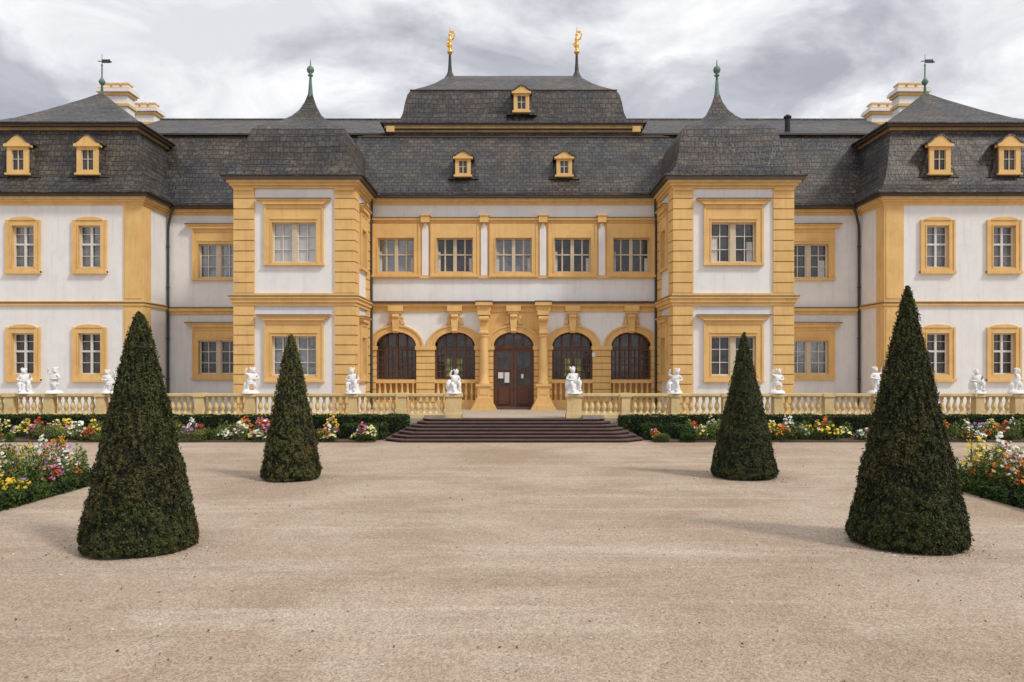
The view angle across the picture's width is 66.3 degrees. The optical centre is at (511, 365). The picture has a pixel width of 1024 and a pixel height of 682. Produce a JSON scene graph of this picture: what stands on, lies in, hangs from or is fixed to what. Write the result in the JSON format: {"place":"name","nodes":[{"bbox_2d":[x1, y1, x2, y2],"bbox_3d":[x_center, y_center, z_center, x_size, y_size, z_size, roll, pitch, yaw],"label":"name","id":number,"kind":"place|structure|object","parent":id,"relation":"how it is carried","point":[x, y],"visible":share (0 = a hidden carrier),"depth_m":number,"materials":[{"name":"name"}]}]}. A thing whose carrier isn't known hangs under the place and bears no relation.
{"place":"outdoors","nodes":[
{"label":"outdoors","id":0,"kind":"place"},
{"bbox_2d":[0,439,1023,681],"bbox_3d":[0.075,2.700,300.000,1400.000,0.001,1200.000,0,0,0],"label":"gravel ground","id":1,"kind":"structure","parent":0,"point":[914,621],"depth_m":9.89,"materials":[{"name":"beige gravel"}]},
{"bbox_2d":[0,471,90,510],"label":"box hedge","id":2,"kind":"object","parent":1,"relation":"on","point":[18,497],"visible":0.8,"depth_m":15.82,"materials":[{"name":"green plant"}]},
{"bbox_2d":[0,434,91,491],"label":"flower bed","id":3,"kind":"object","parent":1,"relation":"on","point":[44,467],"visible":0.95,"depth_m":16.67,"materials":[{"name":"plant"}]},
{"bbox_2d":[76,311,199,559],"bbox_3d":[-5.530,0.949,11.647,1.718,3.542,1.732,0,0,0],"label":"topiary cone tree","id":4,"kind":"object","parent":1,"relation":"on","point":[137,502],"visible":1,"depth_m":11.23,"materials":[{"name":"green plant"}]},
{"bbox_2d":[0,413,339,442],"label":"flower bed","id":5,"kind":"object","parent":1,"relation":"on","point":[243,432],"visible":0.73,"depth_m":27.80,"materials":[{"name":"plant"}]},
{"bbox_2d":[0,413,410,435],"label":"box hedge","id":6,"kind":"object","parent":1,"relation":"on","point":[397,422],"visible":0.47,"depth_m":29.50,"materials":[{"name":"green plant"}]},
{"bbox_2d":[259,334,322,481],"bbox_3d":[-5.260,0.979,18.683,1.452,3.482,1.472,0,0,0],"label":"topiary cone tree","id":7,"kind":"object","parent":1,"relation":"on","point":[290,451],"visible":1,"depth_m":18.35,"materials":[{"name":"green plant"}]},
{"bbox_2d":[334,421,378,442],"bbox_3d":[-5.493,2.354,27.843,1.464,0.792,1.040,0,0,0],"label":"flower bed","id":8,"kind":"object","parent":1,"relation":"on","point":[364,433],"visible":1,"depth_m":27.50,"materials":[{"name":"plant"}]},
{"bbox_2d":[338,421,388,439],"bbox_3d":[-5.437,2.421,28.820,1.767,0.731,1.282,0,0,0],"label":"box hedge","id":9,"kind":"object","parent":1,"relation":"on","point":[345,431],"visible":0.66,"depth_m":28.35,"materials":[{"name":"green plant"}]},
{"bbox_2d":[3,406,1004,425],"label":"terrace","id":10,"kind":"structure","parent":1,"relation":"on","point":[470,413],"depth_m":33.66,"materials":[{"name":"beige stone"}]},
{"bbox_2d":[0,393,462,417],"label":"stone balustrade","id":11,"kind":"object","parent":10,"relation":"on","point":[12,403],"visible":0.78,"depth_m":30.16,"materials":[{"name":"beige stone"}]},
{"bbox_2d":[16,368,34,393],"bbox_3d":[-18.786,0.580,30.245,0.648,1.003,0.627,0,0,-17],"label":"cherub statue","id":12,"kind":"object","parent":11,"relation":"on","point":[23,384],"visible":1,"depth_m":30.13,"materials":[{"name":"white stone"}]},
{"bbox_2d":[44,367,63,393],"bbox_3d":[-17.675,0.562,30.250,0.652,1.030,0.652,0,0,23],"label":"cherub statue","id":13,"kind":"object","parent":11,"relation":"on","point":[54,380],"visible":1,"depth_m":30.13,"materials":[{"name":"white stone"}]},
{"bbox_2d":[101,369,115,392],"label":"cherub statue","id":14,"kind":"object","parent":11,"relation":"on","point":[108,379],"visible":0.92,"depth_m":30.16,"materials":[{"name":"white stone"}]},
{"bbox_2d":[242,367,259,393],"bbox_3d":[-10.075,0.566,30.250,0.646,1.020,0.646,0,0,-29],"label":"cherub statue","id":15,"kind":"object","parent":11,"relation":"on","point":[252,375],"visible":1,"depth_m":30.15,"materials":[{"name":"white stone"}]},
{"bbox_2d":[345,367,361,393],"bbox_3d":[-6.137,0.574,30.251,0.657,1.016,0.636,0,0,11],"label":"cherub statue","id":16,"kind":"object","parent":11,"relation":"on","point":[352,385],"visible":1,"depth_m":30.13,"materials":[{"name":"white stone"}]},
{"bbox_2d":[445,369,461,393],"bbox_3d":[-2.245,0.602,30.248,0.635,0.950,0.594,0,0,-34],"label":"cherub statue","id":17,"kind":"object","parent":11,"relation":"on","point":[453,385],"visible":1,"depth_m":30.13,"materials":[{"name":"white stone"}]},
{"bbox_2d":[0,27,1023,412],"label":"baroque palace","id":18,"kind":"structure","parent":10,"relation":"on","point":[512,243],"depth_m":36.19,"materials":[{"name":"white paint"}]},
{"bbox_2d":[378,238,648,271],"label":"windows","id":19,"kind":"structure","parent":18,"relation":"in","point":[396,254],"depth_m":36.43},
{"bbox_2d":[376,332,650,378],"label":"arcade window frames","id":20,"kind":"structure","parent":18,"relation":"in","point":[503,346],"depth_m":36.54,"materials":[{"name":"brown wood"}]},
{"bbox_2d":[494,349,532,406],"bbox_3d":[0.075,0.610,36.520,1.800,2.780,0.240,0,0,0],"label":"entrance door","id":21,"kind":"structure","parent":18,"relation":"in","point":[503,395],"depth_m":36.50,"materials":[{"name":"brown wood"}]},
{"bbox_2d":[12,96,1014,172],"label":"dormer window frames","id":22,"kind":"structure","parent":18,"relation":"in","point":[521,102],"depth_m":36.00,"materials":[{"name":"beige wood"}]},
{"bbox_2d":[14,223,1012,374],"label":"windows","id":23,"kind":"structure","parent":18,"relation":"in","point":[25,234],"depth_m":36.13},
{"bbox_2d":[565,393,1023,417],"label":"stone balustrade","id":24,"kind":"object","parent":10,"relation":"on","point":[1014,405],"visible":0.72,"depth_m":30.16,"materials":[{"name":"beige stone"}]},
{"bbox_2d":[565,366,582,393],"bbox_3d":[2.383,0.555,30.245,0.685,1.060,0.663,0,0,-17],"label":"cherub statue","id":25,"kind":"object","parent":24,"relation":"on","point":[573,381],"visible":0.99,"depth_m":30.12,"materials":[{"name":"white stone"}]},
{"bbox_2d":[667,368,682,393],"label":"cherub statue","id":26,"kind":"object","parent":24,"relation":"on","point":[673,386],"visible":1,"depth_m":30.12,"materials":[{"name":"white stone"}]},
{"bbox_2d":[769,368,784,393],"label":"cherub statue","id":27,"kind":"object","parent":24,"relation":"on","point":[777,376],"visible":1,"depth_m":30.16,"materials":[{"name":"white stone"}]},
{"bbox_2d":[867,366,881,393],"bbox_3d":[14.077,0.556,30.256,0.638,1.042,0.651,0,0,16],"label":"cherub statue","id":28,"kind":"object","parent":24,"relation":"on","point":[875,377],"visible":0.84,"depth_m":30.12,"materials":[{"name":"white stone"}]},
{"bbox_2d":[968,369,985,393],"bbox_3d":[17.963,0.601,30.251,0.615,0.952,0.595,0,0,11],"label":"cherub statue","id":29,"kind":"object","parent":24,"relation":"on","point":[977,384],"visible":1,"depth_m":30.16,"materials":[{"name":"white stone"}]},
{"bbox_2d":[1007,368,1023,393],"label":"cherub statue","id":30,"kind":"object","parent":24,"relation":"on","point":[1015,383],"visible":1,"depth_m":30.14,"materials":[{"name":"white stone"}]},
{"bbox_2d":[58,436,1005,478],"bbox_3d":[0.274,2.157,17.544,21.308,1.094,0.373,0,0,1],"label":"yellow lily","id":31,"kind":"object","parent":1,"relation":"on","point":[63,442],"visible":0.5,"depth_m":17.41,"materials":[{"name":"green plant"}]},
{"bbox_2d":[639,421,687,439],"bbox_3d":[5.600,2.433,28.834,1.756,0.702,1.277,0,0,0],"label":"box hedge","id":32,"kind":"object","parent":1,"relation":"on","point":[672,430],"visible":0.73,"depth_m":28.35,"materials":[{"name":"green plant"}]},
{"bbox_2d":[650,423,696,442],"bbox_3d":[5.699,2.382,27.784,1.604,0.758,0.932,0,0,0],"label":"flower bed","id":33,"kind":"object","parent":1,"relation":"on","point":[687,434],"visible":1,"depth_m":27.46,"materials":[{"name":"plant"}]},
{"bbox_2d":[710,332,779,480],"bbox_3d":[5.625,0.946,18.999,1.644,3.547,1.633,0,0,0],"label":"topiary cone tree","id":34,"kind":"object","parent":1,"relation":"on","point":[743,449],"visible":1,"depth_m":18.61,"materials":[{"name":"green plant"}]},
{"bbox_2d":[617,412,1023,435],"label":"box hedge","id":35,"kind":"object","parent":1,"relation":"on","point":[631,423],"visible":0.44,"depth_m":29.50,"materials":[{"name":"green plant"}]},
{"bbox_2d":[685,415,1023,441],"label":"flower bed","id":36,"kind":"object","parent":1,"relation":"on","point":[829,431],"visible":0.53,"depth_m":27.83,"materials":[{"name":"plant"}]},
{"bbox_2d":[844,285,973,554],"bbox_3d":[6.002,0.750,11.911,1.764,3.940,1.757,0,0,0],"label":"topiary cone tree","id":37,"kind":"object","parent":1,"relation":"on","point":[908,493],"visible":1,"depth_m":11.48,"materials":[{"name":"green plant"}]},
{"bbox_2d":[953,431,1023,492],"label":"flower bed","id":38,"kind":"object","parent":1,"relation":"on","point":[1010,474],"visible":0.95,"depth_m":16.68,"materials":[{"name":"plant"}]},
{"bbox_2d":[958,474,1023,508],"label":"box hedge","id":39,"kind":"object","parent":1,"relation":"on","point":[986,489],"visible":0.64,"depth_m":15.78,"materials":[{"name":"green plant"}]},
{"bbox_2d":[0,0,1023,119],"label":"sky","id":40,"kind":"structure","parent":0,"point":[189,58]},
{"bbox_2d":[385,415,642,442],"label":"stone staircase","id":41,"kind":"structure","parent":0,"point":[444,429],"depth_m":28.51,"materials":[{"name":"grey stone"}]}
]}

